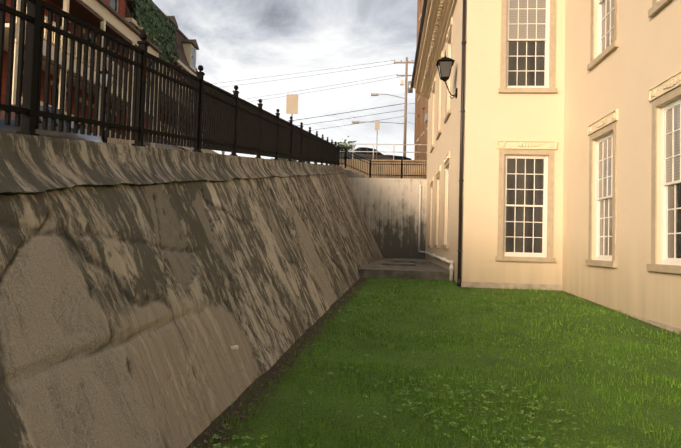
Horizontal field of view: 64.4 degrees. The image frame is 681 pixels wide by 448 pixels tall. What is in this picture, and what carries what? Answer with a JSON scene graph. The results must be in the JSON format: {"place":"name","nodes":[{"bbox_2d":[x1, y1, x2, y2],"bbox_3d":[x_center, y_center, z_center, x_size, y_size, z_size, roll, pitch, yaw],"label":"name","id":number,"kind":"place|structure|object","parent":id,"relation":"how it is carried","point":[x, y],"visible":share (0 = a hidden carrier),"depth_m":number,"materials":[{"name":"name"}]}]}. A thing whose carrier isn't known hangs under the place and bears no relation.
{"place":"outdoors","nodes":[
{"label":"outdoors","id":0,"kind":"place"},
{"bbox_2d":[0,104,102,141],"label":"sedan car","id":1,"kind":"object","parent":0,"point":[12,128],"visible":0.1,"depth_m":13.73,"materials":[{"name":"blue paint"}]},
{"bbox_2d":[152,0,416,164],"label":"sky","id":2,"kind":"structure","parent":0,"point":[242,40],"materials":[{"name":"grey"}]},
{"bbox_2d":[329,159,426,178],"bbox_3d":[31.943,-1.774,43.245,63.680,2.310,30.470,1,-2,5],"label":"fence","id":3,"kind":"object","parent":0,"point":[351,173],"depth_m":34.13,"materials":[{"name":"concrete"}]},
{"bbox_2d":[339,147,394,159],"bbox_3d":[1.388,-4.588,38.060,4.650,1.457,2.120,2,-2,-20],"label":"sedan car","id":4,"kind":"object","parent":3,"relation":"on","point":[369,155],"visible":0.21,"depth_m":37.36,"materials":[{"name":"grey paint"}]},
{"bbox_2d":[375,121,379,159],"bbox_3d":[2.512,-5.475,37.397,0.320,3.350,0.063,1,-2,10],"label":"lot sign","id":5,"kind":"object","parent":3,"relation":"on","point":[377,125],"visible":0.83,"depth_m":37.41,"materials":[{"name":"beige metal"}]},
{"bbox_2d":[333,143,426,159],"bbox_3d":[3.498,-4.506,34.798,7.399,1.128,3.103,3,-2,-23],"label":"railing","id":6,"kind":"object","parent":3,"relation":"on","point":[373,151],"visible":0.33,"depth_m":34.47,"materials":[{"name":"white metal"}]},
{"bbox_2d":[352,57,413,156],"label":"utility pole","id":7,"kind":"object","parent":3,"relation":"on","point":[410,89],"visible":0.75,"depth_m":49.99,"materials":[{"name":"brown wood"}]},
{"bbox_2d":[212,60,414,129],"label":"overhead wires","id":8,"kind":"object","parent":7,"relation":"attached to","point":[333,88],"visible":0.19,"depth_m":55.61,"materials":[{"name":"black"}]},
{"bbox_2d":[385,155,411,159],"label":"car","id":9,"kind":"object","parent":3,"relation":"on","point":[400,158],"visible":0.06,"depth_m":41.40,"materials":[{"name":"grey paint"}]},
{"bbox_2d":[414,0,427,159],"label":"tan brick building","id":10,"kind":"structure","parent":3,"relation":"on","point":[421,120],"depth_m":37.84,"materials":[{"name":"brown brick"}]},
{"bbox_2d":[186,277,680,447],"bbox_3d":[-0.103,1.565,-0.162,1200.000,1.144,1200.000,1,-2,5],"label":"lawn","id":11,"kind":"structure","parent":0,"point":[631,436],"depth_m":6.05,"materials":[{"name":"plant"}]},
{"bbox_2d":[0,132,382,447],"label":"retaining wall","id":12,"kind":"structure","parent":11,"relation":"on","point":[143,290],"depth_m":4.47,"materials":[{"name":"stone"}]},
{"bbox_2d":[0,0,425,178],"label":"iron fence","id":13,"kind":"object","parent":12,"relation":"on","point":[233,123],"visible":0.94,"depth_m":5.75,"materials":[{"name":"black metal"}]},
{"bbox_2d":[197,278,367,447],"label":"dead leaves","id":14,"kind":"object","parent":11,"relation":"on","point":[206,433],"visible":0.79,"depth_m":5.68,"materials":[{"name":"brown plant"}]},
{"bbox_2d":[348,178,426,258],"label":"end wall","id":15,"kind":"structure","parent":11,"relation":"on","point":[389,207],"depth_m":29.92,"materials":[{"name":"grey concrete"}]},
{"bbox_2d":[358,258,453,280],"bbox_3d":[2.561,1.922,23.519,3.118,0.700,12.630,1,-2,5],"label":"slab apron","id":16,"kind":"object","parent":11,"relation":"on","point":[398,268],"visible":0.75,"depth_m":17.52,"materials":[{"name":"concrete"}]},
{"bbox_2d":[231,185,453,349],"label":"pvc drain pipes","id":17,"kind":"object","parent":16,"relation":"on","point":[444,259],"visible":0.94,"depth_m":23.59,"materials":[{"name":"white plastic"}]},
{"bbox_2d":[411,0,680,334],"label":"cream building","id":18,"kind":"structure","parent":11,"relation":"on","point":[572,153],"depth_m":15.09,"materials":[{"name":"paint"}]},
{"bbox_2d":[436,50,457,98],"bbox_3d":[3.436,-4.835,17.481,0.678,1.597,0.557,1,-2,5],"label":"wall lantern","id":19,"kind":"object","parent":18,"relation":"attached to","point":[444,64],"depth_m":17.34,"materials":[{"name":"black metal"}]},
{"bbox_2d":[457,0,466,285],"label":"downpipe","id":20,"kind":"object","parent":18,"relation":"attached to","point":[462,111],"visible":0.96,"depth_m":15.46,"materials":[{"name":"grey metal"}]},
{"bbox_3d":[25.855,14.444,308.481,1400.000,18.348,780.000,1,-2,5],"label":"upper ground","id":21,"kind":"structure","parent":0,"visible":0},
{"bbox_2d":[1,0,162,147],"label":"brick house","id":22,"kind":"structure","parent":21,"relation":"on","point":[108,16],"depth_m":23.04,"materials":[{"name":"red brick"}]},
{"bbox_2d":[120,0,224,154],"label":"house","id":23,"kind":"structure","parent":21,"relation":"on","point":[186,51],"depth_m":34.62,"materials":[{"name":"green brick"}]},
{"bbox_2d":[131,0,178,67],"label":"ivy leaves","id":24,"kind":"object","parent":23,"relation":"attached to","point":[148,17],"visible":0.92,"depth_m":31.87,"materials":[{"name":"green plant"}]},
{"bbox_2d":[271,158,314,162],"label":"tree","id":25,"kind":"object","parent":21,"relation":"on","point":[292,160],"visible":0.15,"depth_m":92.20,"materials":[{"name":"green plant"}]},
{"bbox_2d":[333,136,356,153],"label":"tree","id":26,"kind":"object","parent":21,"relation":"on","point":[349,147],"visible":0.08,"depth_m":76.17,"materials":[{"name":"green plant"}]},
{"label":"sidewalk pavement","id":27,"kind":"structure","parent":0,"visible":0},
{"bbox_2d":[100,67,112,142],"bbox_3d":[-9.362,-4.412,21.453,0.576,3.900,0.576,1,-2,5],"label":"parking meter","id":28,"kind":"object","parent":27,"relation":"on","point":[103,137],"visible":0.25,"depth_m":21.41,"materials":[{"name":"black metal"}]},
{"bbox_2d":[286,94,297,119],"bbox_3d":[-1.910,-3.682,21.093,0.460,2.800,0.063,2,-2,-3],"label":"street sign","id":29,"kind":"object","parent":27,"relation":"on","point":[291,104],"depth_m":21.10,"materials":[{"name":"beige metal"}]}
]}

